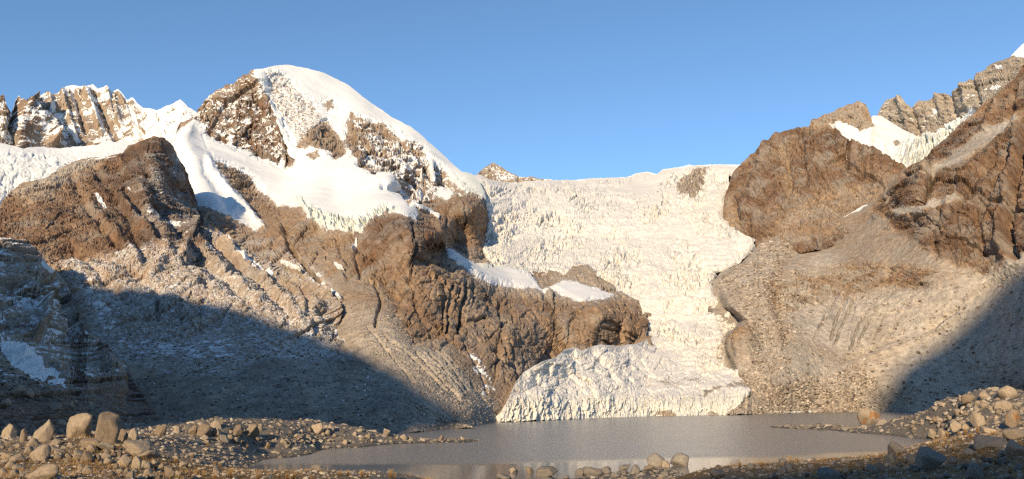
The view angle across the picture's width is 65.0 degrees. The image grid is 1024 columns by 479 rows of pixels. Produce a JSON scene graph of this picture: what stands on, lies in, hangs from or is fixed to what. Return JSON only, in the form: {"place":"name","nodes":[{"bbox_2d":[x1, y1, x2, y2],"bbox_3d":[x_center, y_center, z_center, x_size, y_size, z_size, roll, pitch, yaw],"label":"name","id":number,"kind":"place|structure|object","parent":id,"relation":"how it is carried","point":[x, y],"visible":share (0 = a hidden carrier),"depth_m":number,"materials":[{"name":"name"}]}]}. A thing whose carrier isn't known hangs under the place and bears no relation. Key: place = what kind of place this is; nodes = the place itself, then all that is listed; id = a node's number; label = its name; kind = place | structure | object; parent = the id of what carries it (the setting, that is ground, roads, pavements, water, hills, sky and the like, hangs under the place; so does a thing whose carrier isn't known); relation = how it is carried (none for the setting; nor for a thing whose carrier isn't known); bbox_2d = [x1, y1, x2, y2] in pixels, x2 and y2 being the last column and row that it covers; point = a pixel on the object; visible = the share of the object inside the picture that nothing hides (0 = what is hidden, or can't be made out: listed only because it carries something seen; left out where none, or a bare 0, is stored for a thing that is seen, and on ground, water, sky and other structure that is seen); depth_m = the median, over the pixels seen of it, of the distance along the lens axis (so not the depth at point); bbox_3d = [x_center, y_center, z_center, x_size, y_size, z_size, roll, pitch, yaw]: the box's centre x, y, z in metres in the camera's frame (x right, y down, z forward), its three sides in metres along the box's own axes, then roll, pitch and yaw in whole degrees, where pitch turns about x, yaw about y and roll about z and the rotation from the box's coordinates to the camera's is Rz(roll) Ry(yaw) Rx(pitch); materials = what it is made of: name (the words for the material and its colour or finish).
{"place":"outdoors","nodes":[
{"label":"outdoors","id":0,"kind":"place"},
{"bbox_2d":[0,141,136,204],"bbox_3d":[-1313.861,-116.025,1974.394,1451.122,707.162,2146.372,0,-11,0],"label":"snowfield","id":1,"kind":"structure","parent":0,"point":[18,166],"depth_m":2140.05,"materials":[{"name":"snow"}]},
{"bbox_2d":[0,237,166,436],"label":"rock bluff","id":2,"kind":"structure","parent":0,"point":[44,333],"depth_m":298.67,"materials":[{"name":"stone"}]},
{"bbox_2d":[0,398,11,407],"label":"boulder","id":3,"kind":"object","parent":2,"relation":"on","point":[5,403],"visible":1,"depth_m":182.80,"materials":[{"name":"stone"}]},
{"bbox_2d":[12,384,24,397],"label":"boulder","id":4,"kind":"object","parent":2,"relation":"on","point":[18,391],"visible":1,"depth_m":202.15,"materials":[{"name":"stone"}]},
{"bbox_2d":[24,389,34,398],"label":"boulder","id":5,"kind":"object","parent":2,"relation":"on","point":[29,393],"visible":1,"depth_m":202.24,"materials":[{"name":"stone"}]},
{"bbox_2d":[50,402,61,410],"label":"boulder","id":6,"kind":"object","parent":2,"relation":"on","point":[55,406],"visible":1,"depth_m":191.47,"materials":[{"name":"stone"}]},
{"bbox_2d":[0,363,157,435],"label":"bluff stones","id":7,"kind":"object","parent":2,"relation":"on","point":[41,398],"visible":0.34,"depth_m":207.35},
{"bbox_2d":[0,84,195,148],"bbox_3d":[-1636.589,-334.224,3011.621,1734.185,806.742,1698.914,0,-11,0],"label":"distant ridge","id":8,"kind":"structure","parent":0,"point":[73,115],"depth_m":2927.96,"materials":[{"name":"snow"}]},
{"bbox_2d":[0,136,466,433],"bbox_3d":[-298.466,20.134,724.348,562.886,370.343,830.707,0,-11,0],"label":"rocky slope","id":9,"kind":"structure","parent":0,"point":[128,241],"depth_m":515.59,"materials":[{"name":"stone"}]},
{"bbox_2d":[103,334,473,432],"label":"scree stones","id":10,"kind":"object","parent":9,"relation":"on","point":[457,424],"visible":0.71,"depth_m":360.64,"materials":[{"name":"stone"}]},
{"bbox_2d":[173,65,491,431],"bbox_3d":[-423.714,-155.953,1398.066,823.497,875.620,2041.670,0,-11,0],"label":"snow peak","id":11,"kind":"structure","parent":0,"point":[345,192],"depth_m":1014.76,"materials":[{"name":"snow"}]},
{"bbox_2d":[350,296,489,431],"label":"cliff scree","id":12,"kind":"structure","parent":11,"relation":"on","point":[382,350],"depth_m":417.23,"materials":[{"name":"stone"}]},
{"bbox_2d":[0,389,1023,478],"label":"moraine ground","id":13,"kind":"structure","parent":0,"point":[921,432],"depth_m":164.85,"materials":[{"name":"gravel"}]},
{"bbox_2d":[1,453,11,459],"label":"boulder","id":14,"kind":"object","parent":13,"relation":"on","point":[4,456],"visible":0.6,"depth_m":45.89,"materials":[{"name":"stone"}]},
{"bbox_2d":[1,423,17,436],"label":"boulder","id":15,"kind":"object","parent":13,"relation":"on","point":[9,429],"visible":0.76,"depth_m":140.62,"materials":[{"name":"stone"}]},
{"bbox_2d":[8,469,18,477],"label":"boulder","id":16,"kind":"object","parent":13,"relation":"on","point":[13,472],"visible":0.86,"depth_m":32.15,"materials":[{"name":"stone"}]},
{"bbox_2d":[9,453,26,462],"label":"boulder","id":17,"kind":"object","parent":13,"relation":"on","point":[16,458],"visible":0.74,"depth_m":44.13,"materials":[{"name":"stone"}]},
{"bbox_2d":[20,428,26,441],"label":"boulder","id":18,"kind":"object","parent":13,"relation":"on","point":[23,436],"visible":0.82,"depth_m":53.40,"materials":[{"name":"stone"}]},
{"bbox_2d":[24,446,33,452],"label":"boulder","id":19,"kind":"object","parent":13,"relation":"on","point":[28,449],"visible":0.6,"depth_m":48.63,"materials":[{"name":"stone"}]},
{"bbox_2d":[27,437,39,445],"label":"boulder","id":20,"kind":"object","parent":13,"relation":"on","point":[33,441],"visible":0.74,"depth_m":51.58,"materials":[{"name":"stone"}]},
{"bbox_2d":[30,444,50,460],"bbox_3d":[-26.387,12.039,44.997,1.062,1.150,0.892,-6,-13,28],"label":"boulder","id":21,"kind":"object","parent":13,"relation":"on","point":[41,453],"visible":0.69,"depth_m":44.72,"materials":[{"name":"stone"}]},
{"bbox_2d":[26,464,58,478],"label":"boulder","id":22,"kind":"object","parent":13,"relation":"on","point":[47,471],"visible":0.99,"depth_m":31.56,"materials":[{"name":"stone"}]},
{"bbox_2d":[33,419,53,441],"bbox_3d":[-31.381,12.992,53.842,1.232,1.842,1.232,6,-13,-29],"label":"boulder","id":23,"kind":"object","parent":13,"relation":"on","point":[45,432],"visible":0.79,"depth_m":53.59,"materials":[{"name":"stone"}]},
{"bbox_2d":[50,438,62,445],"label":"boulder","id":24,"kind":"object","parent":13,"relation":"on","point":[55,441],"visible":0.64,"depth_m":50.65,"materials":[{"name":"stone"}]},
{"bbox_2d":[73,450,82,457],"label":"boulder","id":25,"kind":"object","parent":13,"relation":"on","point":[78,452],"visible":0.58,"depth_m":45.49,"materials":[{"name":"stone"}]},
{"bbox_2d":[66,413,91,437],"bbox_3d":[-29.470,12.877,54.700,1.539,2.133,1.539,6,-12,-27],"label":"boulder","id":26,"kind":"object","parent":13,"relation":"on","point":[78,425],"visible":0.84,"depth_m":54.41,"materials":[{"name":"stone"}]},
{"bbox_2d":[80,451,94,461],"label":"boulder","id":27,"kind":"object","parent":13,"relation":"on","point":[86,456],"visible":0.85,"depth_m":43.74,"materials":[{"name":"stone"}]},
{"bbox_2d":[80,438,99,447],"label":"boulder","id":28,"kind":"object","parent":13,"relation":"on","point":[85,442],"visible":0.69,"depth_m":49.34,"materials":[{"name":"stone"}]},
{"bbox_2d":[97,442,114,450],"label":"boulder","id":29,"kind":"object","parent":13,"relation":"on","point":[105,445],"visible":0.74,"depth_m":48.87,"materials":[{"name":"grey stone"}]},
{"bbox_2d":[94,411,121,443],"bbox_3d":[-26.968,12.716,53.633,1.631,2.457,1.631,5,-12,-26],"label":"boulder","id":30,"kind":"object","parent":13,"relation":"on","point":[108,426],"visible":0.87,"depth_m":53.12,"materials":[{"name":"stone"}]},
{"bbox_2d":[103,456,114,463],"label":"boulder","id":31,"kind":"object","parent":13,"relation":"on","point":[108,460],"visible":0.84,"depth_m":43.82,"materials":[{"name":"stone"}]},
{"bbox_2d":[118,428,127,441],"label":"boulder","id":32,"kind":"object","parent":13,"relation":"on","point":[123,435],"visible":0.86,"depth_m":56.30,"materials":[{"name":"stone"}]},
{"bbox_2d":[117,454,131,466],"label":"boulder","id":33,"kind":"object","parent":13,"relation":"on","point":[124,459],"visible":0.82,"depth_m":42.95,"materials":[{"name":"stone"}]},
{"bbox_2d":[129,428,137,439],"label":"boulder","id":34,"kind":"object","parent":13,"relation":"on","point":[133,432],"visible":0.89,"depth_m":143.04,"materials":[{"name":"stone"}]},
{"bbox_2d":[131,456,141,468],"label":"boulder","id":35,"kind":"object","parent":13,"relation":"on","point":[136,461],"visible":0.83,"depth_m":41.88,"materials":[{"name":"stone"}]},
{"bbox_2d":[124,440,150,455],"bbox_3d":[-22.960,12.821,49.249,1.578,1.060,1.578,5,-12,-24],"label":"boulder","id":36,"kind":"object","parent":13,"relation":"on","point":[137,447],"visible":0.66,"depth_m":48.77,"materials":[{"name":"stone"}]},
{"bbox_2d":[141,460,150,467],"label":"boulder","id":37,"kind":"object","parent":13,"relation":"on","point":[146,464],"visible":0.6,"depth_m":43.57,"materials":[{"name":"stone"}]},
{"bbox_2d":[143,468,152,476],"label":"boulder","id":38,"kind":"object","parent":13,"relation":"on","point":[147,471],"visible":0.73,"depth_m":37.34,"materials":[{"name":"stone"}]},
{"bbox_2d":[138,450,158,459],"bbox_3d":[-21.502,12.758,47.514,1.060,0.652,1.446,-3,-12,17],"label":"boulder","id":39,"kind":"object","parent":13,"relation":"on","point":[150,454],"visible":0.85,"depth_m":47.17,"materials":[{"name":"stone"}]},
{"bbox_2d":[154,425,166,437],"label":"boulder","id":40,"kind":"object","parent":13,"relation":"on","point":[160,430],"visible":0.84,"depth_m":157.43,"materials":[{"name":"stone"}]},
{"bbox_2d":[164,465,174,477],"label":"boulder","id":41,"kind":"object","parent":13,"relation":"on","point":[169,471],"visible":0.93,"depth_m":39.46,"materials":[{"name":"stone"}]},
{"bbox_2d":[179,461,187,467],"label":"boulder","id":42,"kind":"object","parent":13,"relation":"on","point":[184,463],"visible":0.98,"depth_m":46.37,"materials":[{"name":"stone"}]},
{"bbox_2d":[188,424,197,433],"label":"boulder","id":43,"kind":"object","parent":13,"relation":"on","point":[193,429],"visible":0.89,"depth_m":177.20,"materials":[{"name":"stone"}]},
{"bbox_2d":[196,424,211,436],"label":"boulder","id":44,"kind":"object","parent":13,"relation":"on","point":[204,429],"visible":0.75,"depth_m":176.29,"materials":[{"name":"stone"}]},
{"bbox_2d":[210,420,221,428],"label":"boulder","id":45,"kind":"object","parent":13,"relation":"on","point":[215,424],"visible":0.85,"depth_m":185.81,"materials":[{"name":"stone"}]},
{"bbox_2d":[211,427,220,435],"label":"boulder","id":46,"kind":"object","parent":13,"relation":"on","point":[216,431],"visible":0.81,"depth_m":178.97,"materials":[{"name":"stone"}]},
{"bbox_2d":[213,465,221,472],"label":"boulder","id":47,"kind":"object","parent":13,"relation":"on","point":[216,469],"visible":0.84,"depth_m":45.34,"materials":[{"name":"stone"}]},
{"bbox_2d":[219,435,229,442],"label":"boulder","id":48,"kind":"object","parent":13,"relation":"on","point":[225,438],"visible":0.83,"depth_m":176.47,"materials":[{"name":"grey stone"}]},
{"bbox_2d":[232,424,243,436],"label":"boulder","id":49,"kind":"object","parent":13,"relation":"on","point":[238,430],"visible":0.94,"depth_m":186.22,"materials":[{"name":"stone"}]},
{"bbox_2d":[246,424,259,437],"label":"boulder","id":50,"kind":"object","parent":13,"relation":"on","point":[252,430],"visible":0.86,"depth_m":195.01,"materials":[{"name":"stone"}]},
{"bbox_2d":[311,423,323,433],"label":"boulder","id":51,"kind":"object","parent":13,"relation":"on","point":[317,428],"visible":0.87,"depth_m":228.85,"materials":[{"name":"stone"}]},
{"bbox_2d":[496,473,510,478],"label":"boulder","id":52,"kind":"object","parent":13,"relation":"on","point":[501,476],"visible":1,"depth_m":139.69,"materials":[{"name":"grey stone"}]},
{"bbox_2d":[0,387,1023,478],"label":"rubble","id":53,"kind":"object","parent":13,"relation":"on","point":[129,426],"visible":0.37,"depth_m":148.43,"materials":[{"name":"stone"}]},
{"bbox_2d":[0,428,1023,478],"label":"dry grass","id":54,"kind":"structure","parent":13,"relation":"on","point":[759,462],"depth_m":55.45,"materials":[{"name":"plant"}]},
{"bbox_2d":[536,466,557,476],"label":"boulder","id":55,"kind":"object","parent":13,"relation":"on","point":[545,471],"visible":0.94,"depth_m":143.71,"materials":[{"name":"grey stone"}]},
{"bbox_2d":[575,468,583,474],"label":"boulder","id":56,"kind":"object","parent":13,"relation":"on","point":[579,471],"visible":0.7,"depth_m":146.84,"materials":[{"name":"grey stone"}]},
{"bbox_2d":[583,466,602,475],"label":"boulder","id":57,"kind":"object","parent":13,"relation":"on","point":[592,471],"visible":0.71,"depth_m":144.66,"materials":[{"name":"grey stone"}]},
{"bbox_2d":[601,466,610,473],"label":"boulder","id":58,"kind":"object","parent":13,"relation":"on","point":[606,469],"visible":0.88,"depth_m":149.40,"materials":[{"name":"grey stone"}]},
{"bbox_2d":[619,464,629,469],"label":"boulder","id":59,"kind":"object","parent":13,"relation":"on","point":[624,466],"visible":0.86,"depth_m":155.51,"materials":[{"name":"grey stone"}]},
{"bbox_2d":[629,464,639,473],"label":"boulder","id":60,"kind":"object","parent":13,"relation":"on","point":[635,468],"visible":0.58,"depth_m":146.16,"materials":[{"name":"grey stone"}]},
{"bbox_2d":[647,452,664,465],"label":"boulder","id":61,"kind":"object","parent":13,"relation":"on","point":[654,459],"visible":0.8,"depth_m":165.02,"materials":[{"name":"grey stone"}]},
{"bbox_2d":[662,460,669,466],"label":"boulder","id":62,"kind":"object","parent":13,"relation":"on","point":[665,463],"visible":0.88,"depth_m":163.41,"materials":[{"name":"stone"}]},
{"bbox_2d":[670,452,688,465],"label":"boulder","id":63,"kind":"object","parent":13,"relation":"on","point":[679,459],"visible":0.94,"depth_m":164.84,"materials":[{"name":"grey stone"}]},
{"bbox_2d":[710,469,724,478],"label":"boulder","id":64,"kind":"object","parent":13,"relation":"on","point":[717,473],"visible":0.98,"depth_m":80.41,"materials":[{"name":"grey stone"}]},
{"bbox_2d":[777,466,786,473],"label":"boulder","id":65,"kind":"object","parent":13,"relation":"on","point":[781,470],"visible":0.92,"depth_m":72.64,"materials":[{"name":"grey stone"}]},
{"bbox_2d":[817,467,840,478],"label":"boulder","id":66,"kind":"object","parent":13,"relation":"on","point":[825,473],"visible":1,"depth_m":53.83,"materials":[{"name":"grey stone"}]},
{"bbox_2d":[866,464,877,471],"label":"boulder","id":67,"kind":"object","parent":13,"relation":"on","point":[870,467],"visible":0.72,"depth_m":56.80,"materials":[{"name":"grey stone"}]},
{"bbox_2d":[874,418,887,425],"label":"boulder","id":68,"kind":"object","parent":13,"relation":"on","point":[880,421],"visible":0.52,"depth_m":354.89,"materials":[{"name":"stone"}]},
{"bbox_2d":[884,454,895,463],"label":"boulder","id":69,"kind":"object","parent":13,"relation":"on","point":[890,458],"visible":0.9,"depth_m":64.70,"materials":[{"name":"grey stone"}]},
{"bbox_2d":[887,441,906,454],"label":"boulder","id":70,"kind":"object","parent":13,"relation":"on","point":[895,448],"visible":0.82,"depth_m":73.94,"materials":[{"name":"grey stone"}]},
{"bbox_2d":[906,454,914,462],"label":"boulder","id":71,"kind":"object","parent":13,"relation":"on","point":[910,458],"visible":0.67,"depth_m":62.32,"materials":[{"name":"grey stone"}]},
{"bbox_2d":[915,446,946,470],"bbox_3d":[27.103,14.303,52.096,1.911,1.736,1.911,-6,-12,26],"label":"boulder","id":72,"kind":"object","parent":13,"relation":"on","point":[927,458],"visible":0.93,"depth_m":51.61,"materials":[{"name":"grey stone"}]},
{"bbox_2d":[927,428,935,438],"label":"boulder","id":73,"kind":"object","parent":13,"relation":"on","point":[931,434],"visible":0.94,"depth_m":263.80,"materials":[{"name":"stone"}]},
{"bbox_2d":[937,429,946,437],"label":"boulder","id":74,"kind":"object","parent":13,"relation":"on","point":[941,433],"visible":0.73,"depth_m":212.96,"materials":[{"name":"stone"}]},
{"bbox_2d":[948,456,957,464],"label":"boulder","id":75,"kind":"object","parent":13,"relation":"on","point":[954,461],"visible":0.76,"depth_m":55.89,"materials":[{"name":"grey stone"}]},
{"bbox_2d":[950,419,961,432],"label":"boulder","id":76,"kind":"object","parent":13,"relation":"on","point":[955,425],"visible":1,"depth_m":192.74,"materials":[{"name":"stone"}]},
{"bbox_2d":[959,464,969,469],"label":"boulder","id":77,"kind":"object","parent":13,"relation":"on","point":[963,466],"visible":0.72,"depth_m":47.73,"materials":[{"name":"grey stone"}]},
{"bbox_2d":[961,393,975,403],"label":"boulder","id":78,"kind":"object","parent":13,"relation":"on","point":[967,398],"visible":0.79,"depth_m":235.25,"materials":[{"name":"stone"}]},
{"bbox_2d":[963,448,973,457],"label":"boulder","id":79,"kind":"object","parent":13,"relation":"on","point":[967,452],"visible":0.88,"depth_m":59.06,"materials":[{"name":"grey stone"}]},
{"bbox_2d":[965,463,984,478],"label":"boulder","id":80,"kind":"object","parent":13,"relation":"on","point":[973,470],"visible":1,"depth_m":37.68,"materials":[{"name":"grey stone"}]},
{"bbox_2d":[969,411,985,426],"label":"boulder","id":81,"kind":"object","parent":13,"relation":"on","point":[976,419],"visible":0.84,"depth_m":184.36,"materials":[{"name":"stone"}]},
{"bbox_2d":[978,391,989,398],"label":"boulder","id":82,"kind":"object","parent":13,"relation":"on","point":[982,394],"visible":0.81,"depth_m":227.44,"materials":[{"name":"stone"}]},
{"bbox_2d":[981,463,989,469],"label":"boulder","id":83,"kind":"object","parent":13,"relation":"on","point":[984,466],"visible":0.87,"depth_m":45.55,"materials":[{"name":"grey stone"}]},
{"bbox_2d":[980,425,995,432],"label":"boulder","id":84,"kind":"object","parent":13,"relation":"on","point":[983,429],"visible":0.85,"depth_m":169.53,"materials":[{"name":"stone"}]},
{"bbox_2d":[973,434,1007,451],"bbox_3d":[36.468,15.586,61.277,2.333,1.316,2.333,-6,-13,29],"label":"boulder","id":85,"kind":"object","parent":13,"relation":"on","point":[982,442],"visible":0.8,"depth_m":60.79,"materials":[{"name":"grey stone"}]},
{"bbox_2d":[996,450,1004,458],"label":"boulder","id":86,"kind":"object","parent":13,"relation":"on","point":[999,454],"visible":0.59,"depth_m":53.65,"materials":[{"name":"grey stone"}]},
{"bbox_2d":[997,457,1006,464],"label":"boulder","id":87,"kind":"object","parent":13,"relation":"on","point":[1000,460],"visible":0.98,"depth_m":47.77,"materials":[{"name":"grey stone"}]},
{"bbox_2d":[993,400,1012,409],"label":"boulder","id":88,"kind":"object","parent":13,"relation":"on","point":[1004,404],"visible":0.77,"depth_m":196.15,"materials":[{"name":"stone"}]},
{"bbox_2d":[996,474,1015,478],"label":"boulder","id":89,"kind":"object","parent":13,"relation":"on","point":[1006,476],"visible":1,"depth_m":33.65,"materials":[{"name":"stone"}]},
{"bbox_2d":[997,385,1017,397],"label":"boulder","id":90,"kind":"object","parent":13,"relation":"on","point":[1006,391],"visible":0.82,"depth_m":216.30,"materials":[{"name":"stone"}]},
{"bbox_2d":[1004,408,1020,427],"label":"boulder","id":91,"kind":"object","parent":13,"relation":"on","point":[1012,418],"visible":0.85,"depth_m":165.81,"materials":[{"name":"stone"}]},
{"bbox_2d":[1002,428,1023,440],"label":"boulder","id":92,"kind":"object","parent":13,"relation":"on","point":[1008,434],"visible":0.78,"depth_m":65.79,"materials":[{"name":"stone"}]},
{"bbox_2d":[1003,439,1023,457],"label":"boulder","id":93,"kind":"object","parent":13,"relation":"on","point":[1013,448],"visible":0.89,"depth_m":50.78,"materials":[{"name":"grey stone"}]},
{"bbox_2d":[0,0,1023,180],"label":"sky","id":94,"kind":"structure","parent":0,"point":[560,90],"materials":[{"name":"blue"}]},
{"bbox_2d":[455,264,653,425],"bbox_3d":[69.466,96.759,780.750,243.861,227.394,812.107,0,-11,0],"label":"rocky step","id":95,"kind":"object","parent":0,"point":[535,319],"visible":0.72,"depth_m":721.33,"materials":[{"name":"stone"}]},
{"bbox_2d":[246,412,932,478],"bbox_3d":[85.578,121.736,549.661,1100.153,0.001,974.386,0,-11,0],"label":"lake water","id":96,"kind":"structure","parent":0,"point":[568,447],"depth_m":230.12,"materials":[{"name":"grey liquid"}]},
{"bbox_2d":[857,407,880,423],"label":"boulder","id":97,"kind":"object","parent":96,"relation":"in","point":[865,415],"visible":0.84,"depth_m":417.07,"materials":[{"name":"stone"}]},
{"bbox_2d":[477,162,739,182],"bbox_3d":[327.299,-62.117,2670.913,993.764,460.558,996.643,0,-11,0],"label":"distant crest","id":98,"kind":"object","parent":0,"point":[494,171],"visible":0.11,"depth_m":2669.04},
{"bbox_2d":[474,165,755,381],"bbox_3d":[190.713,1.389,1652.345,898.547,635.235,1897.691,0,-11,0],"label":"icefall","id":99,"kind":"object","parent":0,"point":[664,247],"visible":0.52,"depth_m":1265.65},
{"bbox_2d":[496,336,757,421],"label":"glacier tongue","id":100,"kind":"object","parent":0,"point":[643,378],"visible":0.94,"depth_m":609.20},
{"bbox_2d":[718,101,905,274],"bbox_3d":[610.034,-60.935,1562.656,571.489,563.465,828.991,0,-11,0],"label":"brown buttress","id":101,"kind":"structure","parent":0,"point":[804,190],"depth_m":1440.71,"materials":[{"name":"stone"}]},
{"bbox_2d":[708,65,1023,414],"bbox_3d":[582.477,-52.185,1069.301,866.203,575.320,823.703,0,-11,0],"label":"mountainside","id":102,"kind":"structure","parent":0,"point":[950,203],"depth_m":867.23,"materials":[{"name":"stone"}]},
{"bbox_2d":[710,238,1023,414],"bbox_3d":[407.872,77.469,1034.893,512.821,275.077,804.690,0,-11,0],"label":"moraine rubble","id":103,"kind":"object","parent":102,"relation":"on","point":[818,381],"visible":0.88,"depth_m":775.94,"materials":[{"name":"stone"}]},
{"bbox_2d":[871,115,960,167],"bbox_3d":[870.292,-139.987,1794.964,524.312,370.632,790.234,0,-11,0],"label":"snow saddle","id":104,"kind":"object","parent":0,"point":[907,149],"visible":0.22,"depth_m":1720.57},
{"bbox_2d":[877,55,1023,137],"bbox_3d":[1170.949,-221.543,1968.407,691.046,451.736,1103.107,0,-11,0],"label":"pale rock ridge","id":105,"kind":"object","parent":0,"point":[963,102],"visible":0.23,"depth_m":1965.67,"materials":[{"name":"stone"}]},
{"bbox_2d":[1010,44,1023,57],"bbox_3d":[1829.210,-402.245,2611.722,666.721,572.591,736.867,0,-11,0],"label":"white summit","id":106,"kind":"structure","parent":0,"point":[1019,52],"depth_m":2622.20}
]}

